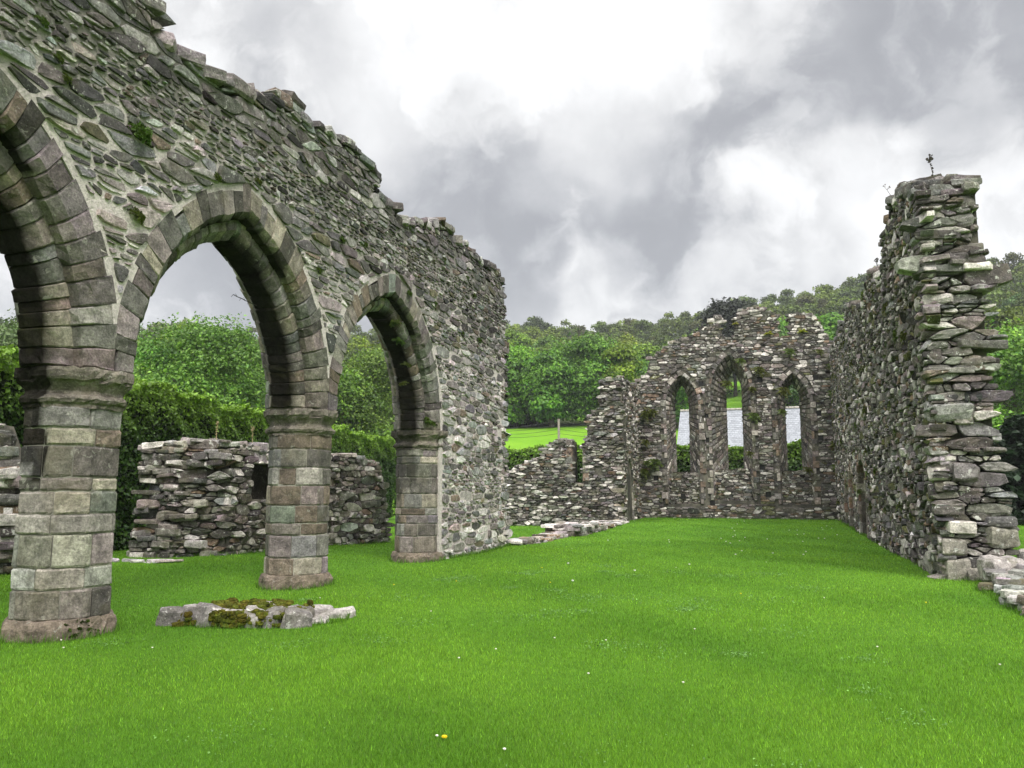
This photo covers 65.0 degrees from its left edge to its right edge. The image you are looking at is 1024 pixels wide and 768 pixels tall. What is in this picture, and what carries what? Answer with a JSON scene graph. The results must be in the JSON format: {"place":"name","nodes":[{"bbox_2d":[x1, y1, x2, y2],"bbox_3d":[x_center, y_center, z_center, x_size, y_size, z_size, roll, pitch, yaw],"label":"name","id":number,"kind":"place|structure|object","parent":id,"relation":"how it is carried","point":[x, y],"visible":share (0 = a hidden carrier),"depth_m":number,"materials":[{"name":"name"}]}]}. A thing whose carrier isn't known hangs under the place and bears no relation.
{"place":"outdoors","nodes":[
{"label":"outdoors","id":0,"kind":"place"},
{"bbox_2d":[0,516,1023,767],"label":"lawn","id":1,"kind":"structure","parent":0,"point":[518,562],"depth_m":7.51,"materials":[{"name":"green plant"}]},
{"bbox_2d":[0,423,20,573],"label":"wall","id":2,"kind":"structure","parent":1,"relation":"on","point":[10,454],"depth_m":15.41,"materials":[{"name":"grey stone"}]},
{"bbox_2d":[64,617,99,637],"bbox_3d":[-4.733,2.623,8.768,0.415,0.223,0.453,-2,-8,17],"label":"weed","id":3,"kind":"object","parent":1,"relation":"on","point":[73,635],"visible":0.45,"depth_m":8.61,"materials":[{"name":"green plant"}]},
{"bbox_2d":[112,558,183,562],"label":"threshold stones","id":4,"kind":"object","parent":1,"relation":"on","point":[148,560],"visible":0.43,"depth_m":17.94,"materials":[{"name":"grey stone"}]},
{"bbox_2d":[133,337,221,393],"bbox_3d":[-24.579,2.962,54.933,10.845,12.493,10.312,-2,-8,17],"label":"ash tree","id":5,"kind":"object","parent":1,"relation":"on","point":[150,352],"visible":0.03,"depth_m":53.77,"materials":[{"name":"green plant"}]},
{"bbox_2d":[0,344,396,550],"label":"hedge","id":6,"kind":"object","parent":1,"relation":"on","point":[149,415],"visible":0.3,"depth_m":23.42,"materials":[{"name":"green plant"}]},
{"bbox_2d":[133,311,267,418],"bbox_3d":[-20.326,2.144,52.559,14.073,14.029,14.849,-2,-8,17],"label":"ash tree","id":7,"kind":"object","parent":1,"relation":"on","point":[212,350],"visible":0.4,"depth_m":50.73,"materials":[{"name":"green plant"}]},
{"bbox_2d":[155,597,355,628],"bbox_3d":[-3.069,2.846,9.841,2.151,0.407,1.129,-1,-8,8],"label":"stone footing","id":8,"kind":"object","parent":1,"relation":"on","point":[280,613],"visible":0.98,"depth_m":9.47,"materials":[{"name":"stone"},{"name":"moss"}]},
{"bbox_2d":[0,0,512,643],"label":"arcade wall","id":9,"kind":"structure","parent":1,"relation":"on","point":[90,260],"depth_m":10.92,"materials":[{"name":"stone"}]},
{"bbox_2d":[33,14,49,29],"bbox_3d":[-4.943,-3.820,8.450,0.117,0.212,0.234,-35,-5,-6],"label":"fern","id":10,"kind":"object","parent":9,"relation":"attached to","point":[44,21],"visible":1,"depth_m":8.41,"materials":[{"name":"green plant"}]},
{"bbox_2d":[52,52,63,64],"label":"fern","id":11,"kind":"object","parent":9,"relation":"attached to","point":[60,57],"visible":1,"depth_m":8.61,"materials":[{"name":"green plant"}]},
{"bbox_2d":[62,71,72,84],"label":"fern","id":12,"kind":"object","parent":9,"relation":"attached to","point":[67,78],"visible":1,"depth_m":8.70,"materials":[{"name":"green plant"}]},
{"bbox_2d":[127,205,145,224],"bbox_3d":[-4.503,-2.032,9.635,0.168,0.306,0.338,-34,-1,-12],"label":"fern","id":13,"kind":"object","parent":9,"relation":"attached to","point":[140,215],"visible":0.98,"depth_m":9.59,"materials":[{"name":"green plant"}]},
{"bbox_2d":[126,121,152,145],"bbox_3d":[-4.541,-3.076,9.732,0.259,0.471,0.519,-37,-14,6],"label":"fern","id":14,"kind":"object","parent":9,"relation":"attached to","point":[144,132],"visible":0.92,"depth_m":9.67,"materials":[{"name":"green plant"}]},
{"bbox_2d":[214,172,221,182],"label":"fern","id":15,"kind":"object","parent":9,"relation":"attached to","point":[218,177],"visible":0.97,"depth_m":11.06,"materials":[{"name":"green plant"}]},
{"bbox_2d":[231,293,256,305],"bbox_3d":[-4.237,-1.332,12.720,0.023,0.129,0.517,-5,-9,32],"label":"bare twig","id":16,"kind":"object","parent":9,"relation":"attached to","point":[243,299],"visible":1,"depth_m":12.70,"materials":[{"name":"grey plant"}]},
{"bbox_2d":[255,177,262,185],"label":"fern","id":17,"kind":"object","parent":9,"relation":"attached to","point":[258,180],"visible":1,"depth_m":11.99,"materials":[{"name":"green plant"}]},
{"bbox_2d":[389,319,403,327],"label":"fern","id":18,"kind":"object","parent":9,"relation":"attached to","point":[393,323],"visible":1,"depth_m":16.79,"materials":[{"name":"green plant"}]},
{"bbox_2d":[391,337,404,345],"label":"fern","id":19,"kind":"object","parent":9,"relation":"attached to","point":[398,340],"visible":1,"depth_m":16.98,"materials":[{"name":"green plant"}]},
{"bbox_2d":[398,381,409,385],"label":"fern","id":20,"kind":"object","parent":9,"relation":"attached to","point":[401,383],"visible":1,"depth_m":17.13,"materials":[{"name":"green plant"}]},
{"bbox_2d":[400,361,411,367],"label":"fern","id":21,"kind":"object","parent":9,"relation":"attached to","point":[407,364],"visible":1,"depth_m":17.35,"materials":[{"name":"green plant"}]},
{"bbox_2d":[418,416,437,425],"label":"fern","id":22,"kind":"object","parent":9,"relation":"attached to","point":[426,420],"visible":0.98,"depth_m":18.09,"materials":[{"name":"green plant"}]},
{"bbox_2d":[126,437,394,557],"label":"wall","id":23,"kind":"structure","parent":1,"relation":"on","point":[204,497],"depth_m":19.74,"materials":[{"name":"grey stone"}]},
{"bbox_2d":[215,421,218,439],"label":"dry weed","id":24,"kind":"object","parent":23,"relation":"on","point":[217,424],"visible":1,"depth_m":20.09,"materials":[{"name":"beige plant"}]},
{"bbox_2d":[508,531,567,544],"bbox_3d":[0.826,4.895,25.385,1.150,0.347,5.379,-3,-8,20],"label":"wall footing","id":25,"kind":"object","parent":1,"relation":"on","point":[543,537],"depth_m":25.06,"materials":[{"name":"grey stone"}]},
{"bbox_2d":[505,375,642,525],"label":"stub wall","id":26,"kind":"structure","parent":1,"relation":"on","point":[546,487],"depth_m":38.61,"materials":[{"name":"grey stone"}]},
{"bbox_2d":[541,519,629,536],"bbox_3d":[3.244,5.715,32.492,1.632,0.579,11.059,-2,-8,17],"label":"wall footing","id":27,"kind":"object","parent":1,"relation":"on","point":[572,529],"depth_m":28.64,"materials":[{"name":"grey stone"}]},
{"bbox_2d":[504,439,802,482],"bbox_3d":[8.908,6.060,51.296,32.261,4.780,2.224,-3,-8,19],"label":"hedge","id":28,"kind":"object","parent":1,"relation":"on","point":[736,454],"visible":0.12,"depth_m":50.09,"materials":[{"name":"green plant"}]},
{"bbox_2d":[635,305,837,519],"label":"gable wall","id":29,"kind":"structure","parent":1,"relation":"on","point":[698,365],"depth_m":42.16,"materials":[{"name":"grey stone"}]},
{"bbox_2d":[640,439,649,447],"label":"wall plant","id":30,"kind":"object","parent":29,"relation":"attached to","point":[646,442],"depth_m":43.09,"materials":[{"name":"green plant"}]},
{"bbox_2d":[640,468,650,479],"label":"wall plant","id":31,"kind":"object","parent":29,"relation":"attached to","point":[644,472],"depth_m":42.88,"materials":[{"name":"green plant"}]},
{"bbox_2d":[639,410,651,420],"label":"wall plant","id":32,"kind":"object","parent":29,"relation":"attached to","point":[644,414],"depth_m":43.20,"materials":[{"name":"green plant"}]},
{"bbox_2d":[648,409,658,417],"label":"wall plant","id":33,"kind":"object","parent":29,"relation":"attached to","point":[652,411],"depth_m":43.13,"materials":[{"name":"green plant"}]},
{"bbox_2d":[647,458,661,470],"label":"wall plant","id":34,"kind":"object","parent":29,"relation":"attached to","point":[654,462],"depth_m":42.76,"materials":[{"name":"green plant"}]},
{"bbox_2d":[660,370,706,503],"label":"lancet window","id":35,"kind":"structure","parent":29,"relation":"in","point":[689,484],"depth_m":42.89,"materials":[{"name":"grey stone"}]},
{"bbox_2d":[717,381,733,389],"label":"wall plant","id":36,"kind":"object","parent":29,"relation":"attached to","point":[727,384],"depth_m":42.16,"materials":[{"name":"green plant"}]},
{"bbox_2d":[705,351,759,499],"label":"lancet window","id":37,"kind":"structure","parent":29,"relation":"in","point":[730,484],"depth_m":42.30,"materials":[{"name":"grey stone"}]},
{"bbox_2d":[736,358,746,366],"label":"wall plant","id":38,"kind":"object","parent":29,"relation":"attached to","point":[740,360],"depth_m":42.09,"materials":[{"name":"green plant"}]},
{"bbox_2d":[745,451,755,458],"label":"wall plant","id":39,"kind":"object","parent":29,"relation":"attached to","point":[750,453],"depth_m":41.30,"materials":[{"name":"green plant"}]},
{"bbox_2d":[743,412,761,423],"bbox_3d":[12.553,1.712,41.705,0.848,0.793,0.469,1,-48,-9],"label":"wall plant","id":40,"kind":"object","parent":29,"relation":"attached to","point":[754,417],"depth_m":41.64,"materials":[{"name":"green plant"}]},
{"bbox_2d":[748,386,757,392],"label":"wall plant","id":41,"kind":"object","parent":29,"relation":"attached to","point":[752,388],"depth_m":41.84,"materials":[{"name":"green plant"}]},
{"bbox_2d":[752,366,765,377],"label":"wall plant","id":42,"kind":"object","parent":29,"relation":"attached to","point":[759,370],"depth_m":41.82,"materials":[{"name":"green plant"}]},
{"bbox_2d":[772,387,791,397],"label":"wall plant","id":43,"kind":"object","parent":29,"relation":"attached to","point":[783,390],"depth_m":41.28,"materials":[{"name":"green plant"}]},
{"bbox_2d":[777,409,787,417],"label":"wall plant","id":44,"kind":"object","parent":29,"relation":"attached to","point":[782,411],"depth_m":41.15,"materials":[{"name":"green plant"}]},
{"bbox_2d":[780,348,795,358],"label":"wall plant","id":45,"kind":"object","parent":29,"relation":"attached to","point":[789,351],"depth_m":41.45,"materials":[{"name":"green plant"}]},
{"bbox_2d":[771,369,820,504],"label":"lancet window","id":46,"kind":"structure","parent":29,"relation":"in","point":[794,487],"depth_m":41.17,"materials":[{"name":"grey stone"}]},
{"bbox_2d":[802,466,813,474],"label":"wall plant","id":47,"kind":"object","parent":29,"relation":"attached to","point":[807,469],"depth_m":40.38,"materials":[{"name":"green plant"}]},
{"bbox_2d":[812,349,823,355],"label":"wall plant","id":48,"kind":"object","parent":29,"relation":"attached to","point":[819,351],"depth_m":41.03,"materials":[{"name":"green plant"}]},
{"bbox_2d":[828,441,834,450],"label":"wall plant","id":49,"kind":"object","parent":29,"relation":"attached to","point":[833,444],"depth_m":40.41,"materials":[{"name":"green plant"}]},
{"bbox_2d":[827,173,1020,580],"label":"side wall","id":50,"kind":"structure","parent":1,"relation":"on","point":[934,277],"depth_m":15.16,"materials":[{"name":"grey stone"}]},
{"bbox_2d":[862,406,866,417],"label":"wall plant","id":51,"kind":"object","parent":50,"relation":"attached to","point":[864,410],"depth_m":25.40,"materials":[{"name":"green plant"}]},
{"bbox_2d":[868,503,871,513],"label":"wall plant","id":52,"kind":"object","parent":50,"relation":"attached to","point":[869,507],"depth_m":25.10,"materials":[{"name":"green plant"}]},
{"bbox_2d":[873,465,877,477],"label":"wall plant","id":53,"kind":"object","parent":50,"relation":"attached to","point":[874,469],"depth_m":23.36,"materials":[{"name":"green plant"}]},
{"bbox_2d":[881,303,887,319],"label":"wall plant","id":54,"kind":"object","parent":50,"relation":"attached to","point":[885,305],"depth_m":19.90,"materials":[{"name":"green plant"}]},
{"bbox_2d":[892,327,897,345],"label":"wall plant","id":55,"kind":"object","parent":50,"relation":"attached to","point":[894,333],"depth_m":18.36,"materials":[{"name":"green plant"}]},
{"bbox_2d":[895,501,902,512],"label":"wall plant","id":56,"kind":"object","parent":50,"relation":"attached to","point":[898,505],"depth_m":18.96,"materials":[{"name":"green plant"}]},
{"bbox_2d":[900,329,907,345],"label":"wall plant","id":57,"kind":"object","parent":50,"relation":"attached to","point":[902,335],"depth_m":17.31,"materials":[{"name":"green plant"}]},
{"bbox_2d":[925,154,934,178],"bbox_3d":[8.182,-4.182,15.708,0.168,0.671,0.137,7,-10,-44],"label":"dry weed","id":58,"kind":"object","parent":50,"relation":"on","point":[930,159],"visible":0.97,"depth_m":15.71,"materials":[{"name":"grey plant"}]},
{"bbox_2d":[976,549,1023,614],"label":"wall footing","id":59,"kind":"object","parent":1,"relation":"on","point":[1003,576],"depth_m":12.71,"materials":[{"name":"stone"}]},
{"bbox_2d":[993,414,1023,525],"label":"conifer tree","id":60,"kind":"object","parent":1,"relation":"on","point":[1011,430],"visible":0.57,"depth_m":36.27,"materials":[{"name":"green plant"}]},
{"bbox_2d":[0,0,1023,337],"label":"sky","id":61,"kind":"structure","parent":0,"point":[613,160],"materials":[{"name":"grey"}]},
{"bbox_2d":[380,335,1023,513],"bbox_3d":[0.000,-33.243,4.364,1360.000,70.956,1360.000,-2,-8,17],"label":"hillside","id":62,"kind":"structure","parent":0,"point":[526,440],"depth_m":108.17,"materials":[{"name":"green plant"}]},
{"bbox_2d":[0,308,19,360],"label":"broadleaf tree","id":63,"kind":"object","parent":62,"relation":"on","point":[8,335],"visible":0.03,"depth_m":39.46,"materials":[{"name":"green plant"}]},
{"bbox_2d":[132,339,181,378],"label":"broadleaf tree","id":64,"kind":"object","parent":62,"relation":"on","point":[138,370],"visible":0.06,"depth_m":100.44,"materials":[{"name":"green plant"}]},
{"bbox_2d":[156,323,176,342],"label":"broadleaf tree","id":65,"kind":"object","parent":62,"relation":"on","point":[167,335],"visible":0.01,"depth_m":123.50,"materials":[{"name":"green plant"}]},
{"bbox_2d":[151,319,229,365],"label":"broadleaf tree","id":66,"kind":"object","parent":62,"relation":"on","point":[182,323],"visible":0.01,"depth_m":105.74,"materials":[{"name":"green plant"}]},
{"bbox_2d":[214,352,265,407],"bbox_3d":[-18.442,3.289,60.904,10.205,12.422,9.715,3,-8,-21],"label":"ash tree","id":67,"kind":"object","parent":62,"relation":"on","point":[259,371],"depth_m":60.00,"materials":[{"name":"green plant"}]},
{"bbox_2d":[345,335,369,357],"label":"broadleaf tree","id":68,"kind":"object","parent":62,"relation":"on","point":[357,342],"visible":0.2,"depth_m":156.87,"materials":[{"name":"green plant"}]},
{"bbox_2d":[334,365,393,445],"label":"broadleaf tree","id":69,"kind":"object","parent":62,"relation":"on","point":[349,382],"visible":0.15,"depth_m":66.38,"materials":[{"name":"green plant"}]},
{"bbox_2d":[334,341,395,482],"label":"broadleaf tree","id":70,"kind":"object","parent":62,"relation":"on","point":[375,364],"visible":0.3,"depth_m":69.39,"materials":[{"name":"green plant"}]},
{"bbox_2d":[343,346,387,395],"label":"broadleaf tree","id":71,"kind":"object","parent":62,"relation":"on","point":[348,355],"visible":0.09,"depth_m":122.40,"materials":[{"name":"green plant"}]},
{"bbox_2d":[360,341,388,395],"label":"broadleaf tree","id":72,"kind":"object","parent":62,"relation":"on","point":[364,345],"visible":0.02,"depth_m":131.00,"materials":[{"name":"green plant"}]},
{"bbox_2d":[0,252,1023,347],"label":"wood","id":73,"kind":"object","parent":62,"relation":"on","point":[828,299],"visible":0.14,"depth_m":263.35,"materials":[{"name":"green plant"}]},
{"bbox_2d":[504,328,533,350],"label":"broadleaf tree","id":74,"kind":"object","parent":62,"relation":"on","point":[517,338],"visible":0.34,"depth_m":189.79,"materials":[{"name":"green plant"}]},
{"bbox_2d":[504,353,545,428],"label":"broadleaf tree","id":75,"kind":"object","parent":62,"relation":"on","point":[511,372],"visible":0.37,"depth_m":113.70,"materials":[{"name":"green plant"}]},
{"bbox_2d":[505,343,556,426],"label":"broadleaf tree","id":76,"kind":"object","parent":62,"relation":"on","point":[524,354],"visible":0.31,"depth_m":114.76,"materials":[{"name":"green plant"}]},
{"bbox_2d":[529,344,555,354],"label":"broadleaf tree","id":77,"kind":"object","parent":62,"relation":"on","point":[541,348],"visible":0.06,"depth_m":176.49,"materials":[{"name":"green plant"}]},
{"bbox_2d":[509,419,583,438],"bbox_3d":[4.114,6.610,63.570,14.270,7.180,11.241,0,-7,4],"label":"wire fence","id":78,"kind":"object","parent":62,"relation":"on","point":[558,420],"visible":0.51,"depth_m":59.96,"materials":[{"name":"grey wood"}]},
{"bbox_2d":[531,331,562,347],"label":"broadleaf tree","id":79,"kind":"object","parent":62,"relation":"on","point":[556,335],"visible":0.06,"depth_m":207.12,"materials":[{"name":"green plant"}]},
{"bbox_2d":[532,334,563,349],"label":"broadleaf tree","id":80,"kind":"object","parent":62,"relation":"on","point":[547,340],"visible":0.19,"depth_m":184.75,"materials":[{"name":"green plant"}]},
{"bbox_2d":[520,347,598,427],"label":"broadleaf tree","id":81,"kind":"object","parent":62,"relation":"on","point":[549,409],"visible":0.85,"depth_m":111.73,"materials":[{"name":"green plant"}]},
{"bbox_2d":[521,328,646,424],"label":"broadleaf tree","id":82,"kind":"object","parent":62,"relation":"on","point":[592,349],"visible":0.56,"depth_m":112.52,"materials":[{"name":"green plant"}]},
{"bbox_2d":[588,342,642,409],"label":"broadleaf tree","id":83,"kind":"object","parent":62,"relation":"on","point":[626,369],"visible":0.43,"depth_m":109.74,"materials":[{"name":"green plant"}]},
{"bbox_2d":[614,333,640,344],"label":"broadleaf tree","id":84,"kind":"object","parent":62,"relation":"on","point":[630,338],"visible":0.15,"depth_m":171.84,"materials":[{"name":"green plant"}]},
{"bbox_2d":[625,358,648,378],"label":"broadleaf tree","id":85,"kind":"object","parent":62,"relation":"on","point":[642,370],"visible":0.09,"depth_m":124.54,"materials":[{"name":"green plant"}]},
{"bbox_2d":[632,342,654,360],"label":"broadleaf tree","id":86,"kind":"object","parent":62,"relation":"on","point":[645,351],"visible":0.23,"depth_m":143.63,"materials":[{"name":"green plant"}]},
{"bbox_2d":[650,341,667,355],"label":"broadleaf tree","id":87,"kind":"object","parent":62,"relation":"on","point":[660,349],"visible":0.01,"depth_m":141.93,"materials":[{"name":"green plant"}]},
{"bbox_2d":[640,364,688,427],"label":"broadleaf tree","id":88,"kind":"object","parent":62,"relation":"on","point":[681,397],"visible":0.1,"depth_m":108.36,"materials":[{"name":"green plant"}]},
{"bbox_2d":[686,296,756,396],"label":"pine tree","id":89,"kind":"object","parent":62,"relation":"on","point":[727,310],"visible":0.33,"depth_m":145.01,"materials":[{"name":"green plant"}]},
{"bbox_2d":[677,406,800,452],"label":"house","id":90,"kind":"structure","parent":62,"relation":"on","point":[735,426],"depth_m":72.18,"materials":[{"name":"paint"}]},
{"bbox_2d":[777,316,788,336],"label":"broadleaf tree","id":91,"kind":"object","parent":62,"relation":"on","point":[782,328],"visible":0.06,"depth_m":126.60,"materials":[{"name":"green plant"}]},
{"bbox_2d":[779,335,798,405],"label":"broadleaf tree","id":92,"kind":"object","parent":62,"relation":"on","point":[789,402],"visible":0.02,"depth_m":118.09,"materials":[{"name":"green plant"}]},
{"bbox_2d":[785,385,799,405],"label":"broadleaf tree","id":93,"kind":"object","parent":62,"relation":"on","point":[792,391],"visible":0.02,"depth_m":105.84,"materials":[{"name":"green plant"}]},
{"bbox_2d":[815,312,843,340],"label":"broadleaf tree","id":94,"kind":"object","parent":62,"relation":"on","point":[828,324],"visible":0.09,"depth_m":118.87,"materials":[{"name":"green plant"}]},
{"bbox_2d":[984,303,1023,333],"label":"broadleaf tree","id":95,"kind":"object","parent":62,"relation":"on","point":[1002,315],"visible":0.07,"depth_m":106.92,"materials":[{"name":"green plant"}]},
{"bbox_2d":[987,318,1023,429],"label":"broadleaf tree","id":96,"kind":"object","parent":62,"relation":"on","point":[1011,357],"visible":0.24,"depth_m":57.80,"materials":[{"name":"green plant"}]},
{"bbox_2d":[996,303,1023,326],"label":"broadleaf tree","id":97,"kind":"object","parent":62,"relation":"on","point":[1016,310],"visible":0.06,"depth_m":136.20,"materials":[{"name":"green plant"}]},
{"bbox_2d":[998,293,1022,310],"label":"broadleaf tree","id":98,"kind":"object","parent":62,"relation":"on","point":[1009,301],"visible":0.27,"depth_m":170.65,"materials":[{"name":"green plant"}]},
{"bbox_2d":[1011,292,1023,311],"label":"broadleaf tree","id":99,"kind":"object","parent":62,"relation":"on","point":[1019,300],"visible":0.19,"depth_m":157.32,"materials":[{"name":"green plant"}]}
]}

